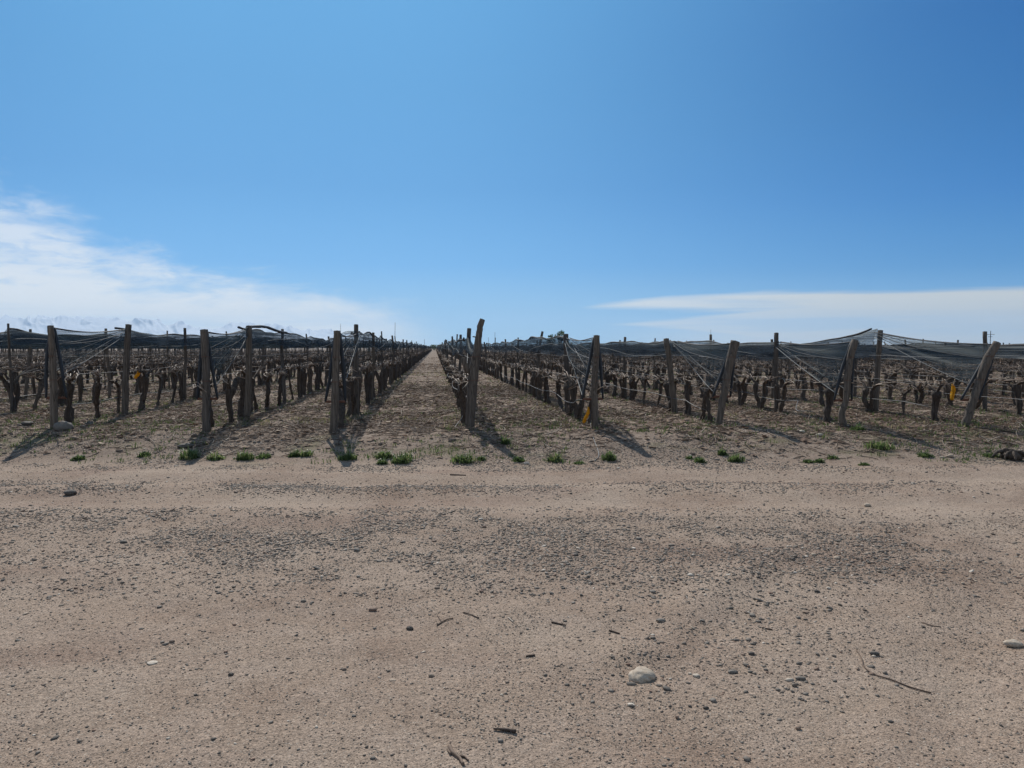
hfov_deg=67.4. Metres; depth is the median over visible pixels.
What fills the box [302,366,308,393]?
grape vine
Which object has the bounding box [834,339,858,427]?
end post
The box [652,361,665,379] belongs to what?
grape vine
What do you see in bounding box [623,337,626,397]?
line post
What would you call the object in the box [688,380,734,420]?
grape vine
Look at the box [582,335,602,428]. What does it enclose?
end post
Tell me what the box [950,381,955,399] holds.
yellow sleeve
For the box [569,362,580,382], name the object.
grape vine
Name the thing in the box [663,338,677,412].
line post
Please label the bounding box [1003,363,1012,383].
grape vine
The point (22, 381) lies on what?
grape vine
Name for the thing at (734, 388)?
grape vine
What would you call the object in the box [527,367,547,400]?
grape vine
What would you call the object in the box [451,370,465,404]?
grape vine
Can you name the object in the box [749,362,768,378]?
grape vine
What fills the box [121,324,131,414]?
line post
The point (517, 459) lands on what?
weed tuft
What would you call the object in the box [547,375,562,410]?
grape vine
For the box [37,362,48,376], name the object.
grape vine
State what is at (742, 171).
sky
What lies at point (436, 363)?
distant leaf litter
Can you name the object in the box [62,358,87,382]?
grape vine
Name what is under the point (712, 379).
grape vine
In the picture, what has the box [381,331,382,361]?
line post
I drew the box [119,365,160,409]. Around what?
grape vine
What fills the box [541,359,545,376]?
grape vine
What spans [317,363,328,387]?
grape vine
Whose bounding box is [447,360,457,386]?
grape vine
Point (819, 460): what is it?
weed tuft
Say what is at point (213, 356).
line post
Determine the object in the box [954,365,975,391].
grape vine
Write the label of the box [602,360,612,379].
grape vine
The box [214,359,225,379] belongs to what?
grape vine
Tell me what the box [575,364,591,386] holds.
grape vine
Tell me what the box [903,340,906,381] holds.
line post
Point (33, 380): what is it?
grape vine
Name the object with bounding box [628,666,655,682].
stone
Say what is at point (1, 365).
grape vine
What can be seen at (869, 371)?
grape vine
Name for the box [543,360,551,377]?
grape vine
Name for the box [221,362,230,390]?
grape vine
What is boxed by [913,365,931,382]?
grape vine
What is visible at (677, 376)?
grape vine
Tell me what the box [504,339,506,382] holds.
line post
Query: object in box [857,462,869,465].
weed tuft
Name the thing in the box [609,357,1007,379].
trellis wire
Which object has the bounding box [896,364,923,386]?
grape vine
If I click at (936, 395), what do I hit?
grape vine
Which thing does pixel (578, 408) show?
grape vine
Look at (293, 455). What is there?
weed tuft
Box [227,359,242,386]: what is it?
grape vine
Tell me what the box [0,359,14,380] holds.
grape vine
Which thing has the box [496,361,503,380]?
grape vine
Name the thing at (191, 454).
weed tuft
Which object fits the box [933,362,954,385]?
grape vine
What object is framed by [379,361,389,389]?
grape vine
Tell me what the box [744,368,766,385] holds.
grape vine
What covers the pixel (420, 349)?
distant posts
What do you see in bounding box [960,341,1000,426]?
end post
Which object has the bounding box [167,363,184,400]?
grape vine
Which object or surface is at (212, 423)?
grape vine
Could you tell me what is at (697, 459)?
weed tuft
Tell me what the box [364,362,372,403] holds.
grape vine
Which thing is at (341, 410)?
grape vine
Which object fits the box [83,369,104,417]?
grape vine
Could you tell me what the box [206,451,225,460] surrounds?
weed tuft
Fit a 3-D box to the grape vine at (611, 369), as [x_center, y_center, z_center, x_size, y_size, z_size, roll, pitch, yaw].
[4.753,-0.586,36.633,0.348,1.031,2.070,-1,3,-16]
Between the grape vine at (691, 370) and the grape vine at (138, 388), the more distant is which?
the grape vine at (691, 370)
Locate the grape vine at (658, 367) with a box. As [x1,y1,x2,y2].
[653,364,663,389]
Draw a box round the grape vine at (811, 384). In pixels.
[804,366,822,391]
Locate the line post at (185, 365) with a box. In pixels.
[183,328,186,398]
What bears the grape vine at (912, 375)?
on the ground at (332, 702)
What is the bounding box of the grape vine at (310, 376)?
[306,360,316,391]
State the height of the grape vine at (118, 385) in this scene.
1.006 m
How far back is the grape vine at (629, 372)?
32.90 m
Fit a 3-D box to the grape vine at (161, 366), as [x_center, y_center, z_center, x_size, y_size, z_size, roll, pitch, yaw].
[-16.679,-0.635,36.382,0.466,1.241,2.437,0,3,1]
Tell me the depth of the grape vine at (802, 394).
22.45 m
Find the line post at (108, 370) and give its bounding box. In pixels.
[104,328,110,397]
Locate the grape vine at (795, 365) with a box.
[790,360,800,377]
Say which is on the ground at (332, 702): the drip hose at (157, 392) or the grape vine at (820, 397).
the grape vine at (820, 397)
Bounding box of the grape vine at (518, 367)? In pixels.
[514,363,523,388]
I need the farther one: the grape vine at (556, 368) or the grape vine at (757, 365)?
the grape vine at (556, 368)
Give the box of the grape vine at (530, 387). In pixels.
[524,362,536,394]
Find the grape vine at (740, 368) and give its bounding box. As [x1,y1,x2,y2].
[735,360,745,377]
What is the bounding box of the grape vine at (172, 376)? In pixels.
[170,362,180,388]
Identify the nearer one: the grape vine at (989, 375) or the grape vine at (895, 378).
the grape vine at (989, 375)
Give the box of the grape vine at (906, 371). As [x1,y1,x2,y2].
[894,363,919,382]
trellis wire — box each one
[16,356,277,371]
[510,354,843,385]
[533,354,958,385]
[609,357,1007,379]
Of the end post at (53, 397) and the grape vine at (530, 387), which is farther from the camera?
the grape vine at (530, 387)
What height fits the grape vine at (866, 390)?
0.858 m
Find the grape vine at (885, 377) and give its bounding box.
[880,368,902,391]
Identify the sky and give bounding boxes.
[0,0,1023,345]
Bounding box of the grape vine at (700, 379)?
[694,368,709,397]
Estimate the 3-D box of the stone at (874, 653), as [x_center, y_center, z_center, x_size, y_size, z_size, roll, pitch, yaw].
[2.237,1.664,4.743,0.061,0.028,0.040,0,3,0]
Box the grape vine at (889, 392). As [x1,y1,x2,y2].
[871,369,905,400]
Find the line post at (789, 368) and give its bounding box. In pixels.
[788,359,789,380]
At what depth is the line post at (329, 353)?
32.36 m
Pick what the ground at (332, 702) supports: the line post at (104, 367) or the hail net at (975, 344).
the line post at (104, 367)
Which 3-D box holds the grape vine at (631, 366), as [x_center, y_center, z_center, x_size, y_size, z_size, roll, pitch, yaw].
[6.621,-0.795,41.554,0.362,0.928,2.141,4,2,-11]
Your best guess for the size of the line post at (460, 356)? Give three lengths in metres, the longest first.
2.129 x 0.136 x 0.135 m
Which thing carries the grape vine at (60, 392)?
on the ground at (332, 702)
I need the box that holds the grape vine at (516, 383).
[511,365,523,386]
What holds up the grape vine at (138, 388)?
on the ground at (332, 702)
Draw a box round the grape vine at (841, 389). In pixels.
[825,370,843,405]
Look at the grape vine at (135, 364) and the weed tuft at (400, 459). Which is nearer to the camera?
the weed tuft at (400, 459)
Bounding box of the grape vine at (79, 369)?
[69,360,86,390]
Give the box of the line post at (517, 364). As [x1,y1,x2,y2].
[515,337,518,386]
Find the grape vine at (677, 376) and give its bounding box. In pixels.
[675,367,689,389]
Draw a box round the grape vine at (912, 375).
[899,366,926,390]
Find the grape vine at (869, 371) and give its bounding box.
[857,364,887,386]
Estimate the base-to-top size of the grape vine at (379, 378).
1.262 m
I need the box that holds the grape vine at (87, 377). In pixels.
[82,364,91,383]
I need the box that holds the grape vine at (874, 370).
[863,363,893,384]
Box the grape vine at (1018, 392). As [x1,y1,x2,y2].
[990,377,1023,415]
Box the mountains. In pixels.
[0,315,366,340]
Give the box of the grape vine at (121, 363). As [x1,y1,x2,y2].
[110,359,146,395]
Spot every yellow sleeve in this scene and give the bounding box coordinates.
[582,401,589,422]
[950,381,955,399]
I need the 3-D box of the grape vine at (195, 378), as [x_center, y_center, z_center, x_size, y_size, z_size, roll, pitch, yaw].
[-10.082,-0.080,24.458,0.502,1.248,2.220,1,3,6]
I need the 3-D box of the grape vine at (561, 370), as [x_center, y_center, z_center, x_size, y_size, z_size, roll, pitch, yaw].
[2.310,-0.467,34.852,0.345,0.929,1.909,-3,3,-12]
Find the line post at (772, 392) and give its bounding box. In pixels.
[770,339,773,397]
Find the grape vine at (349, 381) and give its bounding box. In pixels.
[340,375,360,418]
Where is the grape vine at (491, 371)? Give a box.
[485,358,493,375]
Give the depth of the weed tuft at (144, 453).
13.03 m
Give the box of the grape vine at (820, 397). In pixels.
[798,373,836,406]
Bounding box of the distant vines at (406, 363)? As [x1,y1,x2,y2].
[0,348,1023,380]
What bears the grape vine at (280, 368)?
on the ground at (332, 702)
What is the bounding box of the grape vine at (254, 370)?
[244,361,260,385]
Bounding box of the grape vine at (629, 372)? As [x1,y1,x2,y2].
[619,363,640,379]
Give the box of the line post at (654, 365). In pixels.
[652,338,655,389]
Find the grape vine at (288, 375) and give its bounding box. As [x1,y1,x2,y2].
[285,364,293,398]
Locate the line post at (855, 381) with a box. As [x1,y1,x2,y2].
[853,342,858,396]
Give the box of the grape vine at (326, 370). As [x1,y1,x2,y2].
[324,360,328,386]
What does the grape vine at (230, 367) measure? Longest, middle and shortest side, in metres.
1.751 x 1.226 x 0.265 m
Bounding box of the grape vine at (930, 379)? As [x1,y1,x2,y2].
[917,368,943,394]
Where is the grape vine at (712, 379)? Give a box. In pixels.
[693,372,718,400]
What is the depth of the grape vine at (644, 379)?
21.66 m
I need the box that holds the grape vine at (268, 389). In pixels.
[263,369,277,407]
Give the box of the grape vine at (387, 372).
[383,360,388,387]
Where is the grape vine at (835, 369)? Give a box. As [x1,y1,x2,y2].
[812,363,844,385]
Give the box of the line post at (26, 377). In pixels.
[24,329,31,397]
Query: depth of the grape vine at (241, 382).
17.65 m
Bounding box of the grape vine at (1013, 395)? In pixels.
[994,381,1023,405]
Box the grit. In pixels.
[0,515,1023,767]
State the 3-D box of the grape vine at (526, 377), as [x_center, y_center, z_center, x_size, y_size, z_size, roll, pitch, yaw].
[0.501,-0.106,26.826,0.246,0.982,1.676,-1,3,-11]
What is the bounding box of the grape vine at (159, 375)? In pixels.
[149,371,167,404]
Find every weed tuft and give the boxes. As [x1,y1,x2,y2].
[70,454,85,460]
[135,449,150,457]
[178,446,200,459]
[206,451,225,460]
[233,447,255,460]
[254,451,270,458]
[287,449,299,457]
[295,447,314,456]
[337,448,357,460]
[375,450,392,458]
[376,456,388,464]
[390,449,412,463]
[450,449,477,463]
[499,433,510,444]
[511,456,524,462]
[543,452,563,462]
[572,460,584,464]
[601,450,617,461]
[693,454,706,462]
[716,447,727,455]
[727,451,746,462]
[800,459,814,463]
[812,458,824,462]
[827,454,839,459]
[849,422,865,430]
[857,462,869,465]
[861,439,895,449]
[917,451,934,457]
[982,451,999,457]
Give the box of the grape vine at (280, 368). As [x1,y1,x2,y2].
[276,364,286,402]
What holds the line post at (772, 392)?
on the ground at (332, 702)
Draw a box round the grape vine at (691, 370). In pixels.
[686,364,696,374]
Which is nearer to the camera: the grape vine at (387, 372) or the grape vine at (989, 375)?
the grape vine at (989, 375)
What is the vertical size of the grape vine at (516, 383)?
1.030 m
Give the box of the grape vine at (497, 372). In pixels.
[489,361,503,378]
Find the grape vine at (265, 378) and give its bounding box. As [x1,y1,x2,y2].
[258,359,273,383]
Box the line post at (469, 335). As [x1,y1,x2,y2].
[465,328,470,384]
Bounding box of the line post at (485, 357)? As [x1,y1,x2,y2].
[484,342,487,373]
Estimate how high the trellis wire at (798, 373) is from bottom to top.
0.036 m
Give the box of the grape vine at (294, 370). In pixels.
[293,358,296,376]
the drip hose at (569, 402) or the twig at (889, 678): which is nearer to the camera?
the twig at (889, 678)
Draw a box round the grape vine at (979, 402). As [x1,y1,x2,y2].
[967,376,1009,409]
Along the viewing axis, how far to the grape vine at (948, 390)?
20.21 m
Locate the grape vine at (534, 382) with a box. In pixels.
[521,366,549,396]
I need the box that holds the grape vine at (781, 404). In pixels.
[757,376,805,412]
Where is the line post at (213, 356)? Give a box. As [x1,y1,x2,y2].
[211,336,214,373]
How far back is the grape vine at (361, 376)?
18.86 m
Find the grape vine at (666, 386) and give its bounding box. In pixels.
[646,374,683,411]
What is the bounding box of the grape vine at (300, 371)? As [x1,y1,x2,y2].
[292,363,312,396]
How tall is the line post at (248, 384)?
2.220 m
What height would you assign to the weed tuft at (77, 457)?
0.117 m
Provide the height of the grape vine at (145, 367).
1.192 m
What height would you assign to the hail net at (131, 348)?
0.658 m
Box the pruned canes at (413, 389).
[0,383,1023,462]
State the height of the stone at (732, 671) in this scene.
0.024 m
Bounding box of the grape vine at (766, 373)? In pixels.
[752,366,781,395]
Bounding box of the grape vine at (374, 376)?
[365,362,377,397]
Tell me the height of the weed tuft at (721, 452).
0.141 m
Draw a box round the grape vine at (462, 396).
[448,376,467,422]
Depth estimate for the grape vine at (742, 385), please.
20.82 m
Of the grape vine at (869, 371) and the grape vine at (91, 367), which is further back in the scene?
the grape vine at (869, 371)
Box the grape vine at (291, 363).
[287,357,296,377]
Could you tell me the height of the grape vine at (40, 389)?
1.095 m
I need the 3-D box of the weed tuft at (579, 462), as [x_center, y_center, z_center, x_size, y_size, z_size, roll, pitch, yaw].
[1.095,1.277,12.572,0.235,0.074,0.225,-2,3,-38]
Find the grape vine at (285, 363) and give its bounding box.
[284,355,289,378]
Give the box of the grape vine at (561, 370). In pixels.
[556,363,570,380]
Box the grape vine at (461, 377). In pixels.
[456,370,464,391]
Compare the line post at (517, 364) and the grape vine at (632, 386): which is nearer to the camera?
the grape vine at (632, 386)
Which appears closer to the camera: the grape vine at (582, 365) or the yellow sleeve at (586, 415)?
the yellow sleeve at (586, 415)
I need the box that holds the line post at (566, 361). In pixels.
[563,334,569,412]
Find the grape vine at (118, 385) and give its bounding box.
[94,374,133,413]
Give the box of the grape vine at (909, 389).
[886,383,917,415]
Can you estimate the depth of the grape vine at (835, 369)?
26.03 m
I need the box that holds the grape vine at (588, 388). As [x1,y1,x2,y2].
[569,383,612,423]
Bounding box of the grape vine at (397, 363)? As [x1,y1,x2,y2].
[395,356,401,378]
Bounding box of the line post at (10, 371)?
[7,323,12,412]
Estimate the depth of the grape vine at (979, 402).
18.98 m
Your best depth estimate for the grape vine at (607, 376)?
26.29 m
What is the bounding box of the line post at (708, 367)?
[705,334,711,391]
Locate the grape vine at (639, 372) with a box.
[627,366,652,385]
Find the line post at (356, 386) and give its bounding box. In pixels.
[353,324,358,415]
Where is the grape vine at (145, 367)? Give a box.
[140,359,152,373]
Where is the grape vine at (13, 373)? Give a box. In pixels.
[0,362,33,398]
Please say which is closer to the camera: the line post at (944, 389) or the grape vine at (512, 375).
the line post at (944, 389)
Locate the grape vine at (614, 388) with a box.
[609,369,619,396]
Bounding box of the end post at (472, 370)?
[461,318,484,426]
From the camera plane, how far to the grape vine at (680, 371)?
33.26 m
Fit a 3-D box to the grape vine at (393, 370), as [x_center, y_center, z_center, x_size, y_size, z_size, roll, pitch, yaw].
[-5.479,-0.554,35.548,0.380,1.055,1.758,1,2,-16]
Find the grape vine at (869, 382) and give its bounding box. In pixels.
[857,370,873,388]
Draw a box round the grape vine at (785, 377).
[769,366,797,383]
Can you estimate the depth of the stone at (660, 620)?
5.31 m
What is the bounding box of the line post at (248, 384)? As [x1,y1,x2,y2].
[244,325,251,416]
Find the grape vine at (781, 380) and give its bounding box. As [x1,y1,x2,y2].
[771,370,788,398]
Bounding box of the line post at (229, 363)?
[225,331,230,384]
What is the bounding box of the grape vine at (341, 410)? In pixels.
[338,374,360,426]
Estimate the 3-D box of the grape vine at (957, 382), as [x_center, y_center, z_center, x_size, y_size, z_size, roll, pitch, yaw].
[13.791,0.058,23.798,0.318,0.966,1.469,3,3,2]
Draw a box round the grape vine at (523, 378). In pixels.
[521,363,528,390]
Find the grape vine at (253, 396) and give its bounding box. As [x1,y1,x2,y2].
[237,365,266,412]
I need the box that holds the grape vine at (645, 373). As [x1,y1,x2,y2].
[634,367,652,387]
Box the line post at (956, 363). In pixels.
[955,340,958,371]
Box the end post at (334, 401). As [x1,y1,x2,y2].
[325,330,345,432]
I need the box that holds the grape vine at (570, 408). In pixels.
[542,376,591,414]
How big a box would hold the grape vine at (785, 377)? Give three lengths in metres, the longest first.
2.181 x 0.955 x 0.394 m
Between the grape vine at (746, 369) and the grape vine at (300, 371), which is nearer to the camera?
the grape vine at (300, 371)
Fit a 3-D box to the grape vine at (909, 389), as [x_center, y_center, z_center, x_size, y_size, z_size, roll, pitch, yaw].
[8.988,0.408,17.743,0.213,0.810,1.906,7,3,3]
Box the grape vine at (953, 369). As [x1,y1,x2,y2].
[926,365,976,385]
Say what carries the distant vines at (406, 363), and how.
on the ground at (332, 702)
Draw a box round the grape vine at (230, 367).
[224,357,235,379]
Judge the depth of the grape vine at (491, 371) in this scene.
42.47 m
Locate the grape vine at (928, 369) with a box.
[917,363,938,388]
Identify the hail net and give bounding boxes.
[0,332,320,349]
[0,339,319,349]
[2,328,348,350]
[44,327,399,397]
[196,325,397,398]
[324,331,431,401]
[436,337,481,362]
[454,336,603,398]
[483,341,734,396]
[573,340,854,399]
[579,328,993,399]
[747,345,987,363]
[866,344,1023,358]
[911,343,1023,354]
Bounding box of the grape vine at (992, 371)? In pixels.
[989,366,1004,384]
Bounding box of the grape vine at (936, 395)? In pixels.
[913,379,955,420]
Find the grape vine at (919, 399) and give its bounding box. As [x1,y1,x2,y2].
[893,377,934,404]
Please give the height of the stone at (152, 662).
0.014 m
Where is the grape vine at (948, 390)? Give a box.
[926,370,971,406]
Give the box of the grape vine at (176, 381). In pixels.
[163,368,184,402]
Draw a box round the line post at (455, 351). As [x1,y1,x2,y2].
[454,334,457,366]
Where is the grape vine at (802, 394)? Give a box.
[793,366,818,400]
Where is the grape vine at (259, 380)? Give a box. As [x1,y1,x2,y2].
[252,360,266,384]
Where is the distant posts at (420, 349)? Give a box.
[1,344,1011,359]
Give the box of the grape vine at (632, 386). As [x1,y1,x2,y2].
[616,372,639,400]
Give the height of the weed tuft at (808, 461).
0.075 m
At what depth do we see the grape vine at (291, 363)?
40.17 m
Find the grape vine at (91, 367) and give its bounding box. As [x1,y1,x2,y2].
[81,358,101,399]
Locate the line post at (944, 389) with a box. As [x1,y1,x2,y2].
[942,345,946,397]
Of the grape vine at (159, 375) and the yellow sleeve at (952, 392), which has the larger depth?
the grape vine at (159, 375)
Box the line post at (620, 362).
[619,340,621,374]
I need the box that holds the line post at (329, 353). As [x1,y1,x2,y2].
[328,336,331,383]
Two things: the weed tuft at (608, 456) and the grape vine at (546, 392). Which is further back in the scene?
the grape vine at (546, 392)
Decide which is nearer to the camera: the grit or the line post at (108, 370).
the grit
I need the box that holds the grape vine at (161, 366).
[149,358,167,380]
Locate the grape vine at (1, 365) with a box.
[0,360,15,366]
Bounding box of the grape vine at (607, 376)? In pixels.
[604,364,614,393]
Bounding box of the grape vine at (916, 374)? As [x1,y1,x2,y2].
[900,361,926,379]
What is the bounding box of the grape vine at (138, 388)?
[130,364,143,393]
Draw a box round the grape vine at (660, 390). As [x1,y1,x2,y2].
[647,375,678,407]
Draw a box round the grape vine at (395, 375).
[391,357,399,379]
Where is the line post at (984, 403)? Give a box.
[982,331,987,410]
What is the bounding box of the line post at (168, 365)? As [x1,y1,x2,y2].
[166,331,169,387]
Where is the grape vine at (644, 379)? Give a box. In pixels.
[637,375,654,403]
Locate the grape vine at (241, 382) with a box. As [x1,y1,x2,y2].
[235,365,246,416]
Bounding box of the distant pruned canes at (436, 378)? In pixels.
[3,364,1020,385]
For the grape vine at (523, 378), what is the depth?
27.80 m
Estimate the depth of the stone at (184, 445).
13.60 m
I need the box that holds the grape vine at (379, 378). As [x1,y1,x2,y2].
[368,361,389,393]
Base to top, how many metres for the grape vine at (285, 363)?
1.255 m
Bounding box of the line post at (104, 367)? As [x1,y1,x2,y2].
[103,332,105,387]
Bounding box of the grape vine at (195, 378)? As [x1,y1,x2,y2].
[175,363,213,397]
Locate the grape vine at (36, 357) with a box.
[33,354,43,377]
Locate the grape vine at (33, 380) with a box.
[14,360,43,396]
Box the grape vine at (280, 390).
[277,368,287,404]
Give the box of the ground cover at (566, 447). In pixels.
[0,370,1023,464]
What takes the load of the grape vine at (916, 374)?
on the ground at (332, 702)
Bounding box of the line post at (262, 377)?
[261,346,264,383]
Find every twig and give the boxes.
[447,741,468,765]
[493,728,515,732]
[856,649,930,692]
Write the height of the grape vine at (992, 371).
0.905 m
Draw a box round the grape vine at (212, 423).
[187,377,215,429]
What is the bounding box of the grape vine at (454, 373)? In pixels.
[450,365,461,391]
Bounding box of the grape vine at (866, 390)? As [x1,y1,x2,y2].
[857,379,898,411]
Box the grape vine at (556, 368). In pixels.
[553,360,558,376]
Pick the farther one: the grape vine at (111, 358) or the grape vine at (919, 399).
the grape vine at (111, 358)
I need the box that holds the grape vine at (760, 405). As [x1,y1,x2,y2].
[737,372,782,408]
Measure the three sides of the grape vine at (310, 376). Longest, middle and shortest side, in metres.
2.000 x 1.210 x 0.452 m
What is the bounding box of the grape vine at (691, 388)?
[665,372,696,394]
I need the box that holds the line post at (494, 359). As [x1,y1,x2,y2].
[494,338,495,376]
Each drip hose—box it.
[0,360,323,399]
[72,369,297,404]
[488,368,598,460]
[509,358,822,419]
[550,371,708,422]
[578,358,1009,391]
[585,361,1023,399]
[614,368,952,426]
[679,363,1001,384]
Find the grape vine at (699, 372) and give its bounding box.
[694,363,703,384]
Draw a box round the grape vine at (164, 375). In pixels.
[153,357,168,389]
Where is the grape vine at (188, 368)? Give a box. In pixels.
[187,359,194,377]
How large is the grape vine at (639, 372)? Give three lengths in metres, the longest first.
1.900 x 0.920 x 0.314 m
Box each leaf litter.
[0,375,1023,463]
[12,357,1017,379]
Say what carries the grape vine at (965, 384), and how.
on the ground at (332, 702)
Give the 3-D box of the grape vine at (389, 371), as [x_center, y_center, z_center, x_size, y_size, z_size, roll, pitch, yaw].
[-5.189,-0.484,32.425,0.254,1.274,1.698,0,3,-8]
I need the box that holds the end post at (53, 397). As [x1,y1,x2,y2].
[46,325,66,428]
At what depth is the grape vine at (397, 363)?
39.62 m
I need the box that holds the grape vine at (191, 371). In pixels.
[181,358,197,384]
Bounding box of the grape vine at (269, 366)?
[267,358,275,382]
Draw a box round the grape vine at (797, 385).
[785,369,811,390]
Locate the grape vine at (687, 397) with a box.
[681,367,694,415]
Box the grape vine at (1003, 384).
[991,366,1020,394]
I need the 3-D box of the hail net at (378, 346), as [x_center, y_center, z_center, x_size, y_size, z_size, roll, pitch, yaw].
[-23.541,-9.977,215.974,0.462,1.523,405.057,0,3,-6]
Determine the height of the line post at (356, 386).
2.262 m
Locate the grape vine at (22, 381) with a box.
[13,357,32,383]
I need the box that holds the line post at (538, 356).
[536,331,543,393]
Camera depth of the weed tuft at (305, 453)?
13.05 m
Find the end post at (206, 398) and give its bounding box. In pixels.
[197,329,217,431]
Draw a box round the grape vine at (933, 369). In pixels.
[922,361,940,379]
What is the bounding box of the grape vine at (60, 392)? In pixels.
[40,363,86,405]
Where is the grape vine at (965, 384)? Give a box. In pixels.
[946,364,966,386]
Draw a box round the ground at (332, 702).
[0,348,1023,767]
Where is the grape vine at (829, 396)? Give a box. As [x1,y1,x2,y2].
[799,377,859,422]
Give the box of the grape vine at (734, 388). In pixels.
[732,370,744,391]
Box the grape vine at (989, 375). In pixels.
[959,372,1010,379]
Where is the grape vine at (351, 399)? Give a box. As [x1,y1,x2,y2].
[339,361,362,415]
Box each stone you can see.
[20,421,33,424]
[63,489,76,495]
[147,660,157,664]
[177,443,193,448]
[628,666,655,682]
[656,618,665,621]
[728,669,737,673]
[869,651,879,655]
[1003,639,1023,647]
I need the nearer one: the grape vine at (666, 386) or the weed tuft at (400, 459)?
the weed tuft at (400, 459)
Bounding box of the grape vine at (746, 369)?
[736,362,753,378]
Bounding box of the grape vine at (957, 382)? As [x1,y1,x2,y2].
[949,370,964,398]
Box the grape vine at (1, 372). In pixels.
[0,367,20,374]
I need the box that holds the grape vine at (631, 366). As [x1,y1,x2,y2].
[628,360,641,375]
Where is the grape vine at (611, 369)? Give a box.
[603,361,618,380]
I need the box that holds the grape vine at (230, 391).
[219,372,245,422]
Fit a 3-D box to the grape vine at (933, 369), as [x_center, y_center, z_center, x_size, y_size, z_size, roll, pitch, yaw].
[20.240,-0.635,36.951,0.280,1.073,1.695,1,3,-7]
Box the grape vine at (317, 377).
[298,356,324,389]
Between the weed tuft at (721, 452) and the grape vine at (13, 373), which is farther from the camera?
the grape vine at (13, 373)
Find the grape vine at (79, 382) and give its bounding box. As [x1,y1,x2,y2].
[64,364,91,401]
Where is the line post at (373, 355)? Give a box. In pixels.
[371,332,374,398]
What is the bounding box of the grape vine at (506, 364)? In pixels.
[505,361,507,383]
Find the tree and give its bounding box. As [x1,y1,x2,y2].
[548,330,564,345]
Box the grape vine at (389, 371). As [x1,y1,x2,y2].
[386,358,390,384]
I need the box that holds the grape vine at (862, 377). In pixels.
[859,362,866,379]
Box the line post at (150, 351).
[149,346,153,381]
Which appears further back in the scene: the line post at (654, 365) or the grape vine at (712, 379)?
the line post at (654, 365)
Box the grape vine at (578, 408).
[553,370,598,419]
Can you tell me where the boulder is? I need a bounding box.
[53,421,73,430]
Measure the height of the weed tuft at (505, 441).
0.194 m
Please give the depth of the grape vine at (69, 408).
15.82 m
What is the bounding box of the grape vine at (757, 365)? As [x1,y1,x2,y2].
[742,361,767,383]
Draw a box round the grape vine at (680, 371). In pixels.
[673,365,689,383]
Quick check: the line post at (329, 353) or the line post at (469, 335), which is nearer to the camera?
the line post at (469, 335)
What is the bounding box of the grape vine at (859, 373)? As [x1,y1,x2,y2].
[857,362,866,383]
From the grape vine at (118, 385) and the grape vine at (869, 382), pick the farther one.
the grape vine at (869, 382)
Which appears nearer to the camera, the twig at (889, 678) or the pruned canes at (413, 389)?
the twig at (889, 678)
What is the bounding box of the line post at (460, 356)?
[457,335,461,390]
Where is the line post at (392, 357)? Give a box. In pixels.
[391,335,394,378]
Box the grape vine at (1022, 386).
[1007,367,1023,397]
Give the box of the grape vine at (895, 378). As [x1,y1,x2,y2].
[881,364,917,385]
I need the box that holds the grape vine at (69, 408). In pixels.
[59,369,78,423]
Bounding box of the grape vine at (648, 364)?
[645,361,653,376]
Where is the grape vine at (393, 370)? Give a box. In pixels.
[393,361,395,381]
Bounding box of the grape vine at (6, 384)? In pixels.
[0,367,38,412]
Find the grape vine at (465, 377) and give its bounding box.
[455,373,483,400]
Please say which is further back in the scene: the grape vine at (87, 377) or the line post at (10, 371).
the grape vine at (87, 377)
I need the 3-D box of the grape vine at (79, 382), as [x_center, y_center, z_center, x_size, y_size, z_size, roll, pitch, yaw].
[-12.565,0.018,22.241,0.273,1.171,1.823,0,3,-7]
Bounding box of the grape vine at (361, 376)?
[348,362,364,410]
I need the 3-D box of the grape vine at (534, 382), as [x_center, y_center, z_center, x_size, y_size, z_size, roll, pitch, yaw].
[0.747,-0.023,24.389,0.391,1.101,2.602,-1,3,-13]
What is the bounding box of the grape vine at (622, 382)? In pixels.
[612,373,632,398]
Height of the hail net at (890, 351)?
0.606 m
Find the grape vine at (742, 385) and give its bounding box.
[722,374,756,405]
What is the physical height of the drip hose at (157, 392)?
0.118 m
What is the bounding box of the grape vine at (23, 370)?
[16,359,33,388]
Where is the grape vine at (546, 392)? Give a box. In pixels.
[536,368,557,403]
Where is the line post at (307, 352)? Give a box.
[305,334,308,364]
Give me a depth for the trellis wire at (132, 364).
24.52 m
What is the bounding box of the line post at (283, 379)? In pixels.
[280,329,286,401]
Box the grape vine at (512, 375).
[507,365,513,385]
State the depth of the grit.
5.49 m
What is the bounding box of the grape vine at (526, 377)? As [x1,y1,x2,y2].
[521,367,530,392]
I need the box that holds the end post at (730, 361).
[713,340,739,423]
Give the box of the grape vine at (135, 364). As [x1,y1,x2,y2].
[130,360,146,379]
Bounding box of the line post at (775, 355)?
[773,332,778,412]
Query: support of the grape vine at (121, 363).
on the ground at (332, 702)
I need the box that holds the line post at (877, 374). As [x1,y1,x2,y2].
[873,330,882,411]
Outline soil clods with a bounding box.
[0,381,1023,459]
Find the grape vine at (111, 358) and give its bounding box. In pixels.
[105,355,114,368]
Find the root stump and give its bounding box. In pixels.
[991,448,1023,460]
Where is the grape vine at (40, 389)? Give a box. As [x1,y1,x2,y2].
[23,368,65,409]
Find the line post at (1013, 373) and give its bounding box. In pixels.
[1012,359,1015,378]
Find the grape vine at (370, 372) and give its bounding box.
[364,361,372,400]
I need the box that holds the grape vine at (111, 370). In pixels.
[104,361,117,386]
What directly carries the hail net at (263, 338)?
hanging from the end post at (206, 398)
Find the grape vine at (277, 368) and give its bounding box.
[273,357,280,381]
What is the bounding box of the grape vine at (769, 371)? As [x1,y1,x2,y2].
[765,364,771,386]
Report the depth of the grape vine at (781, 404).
18.39 m

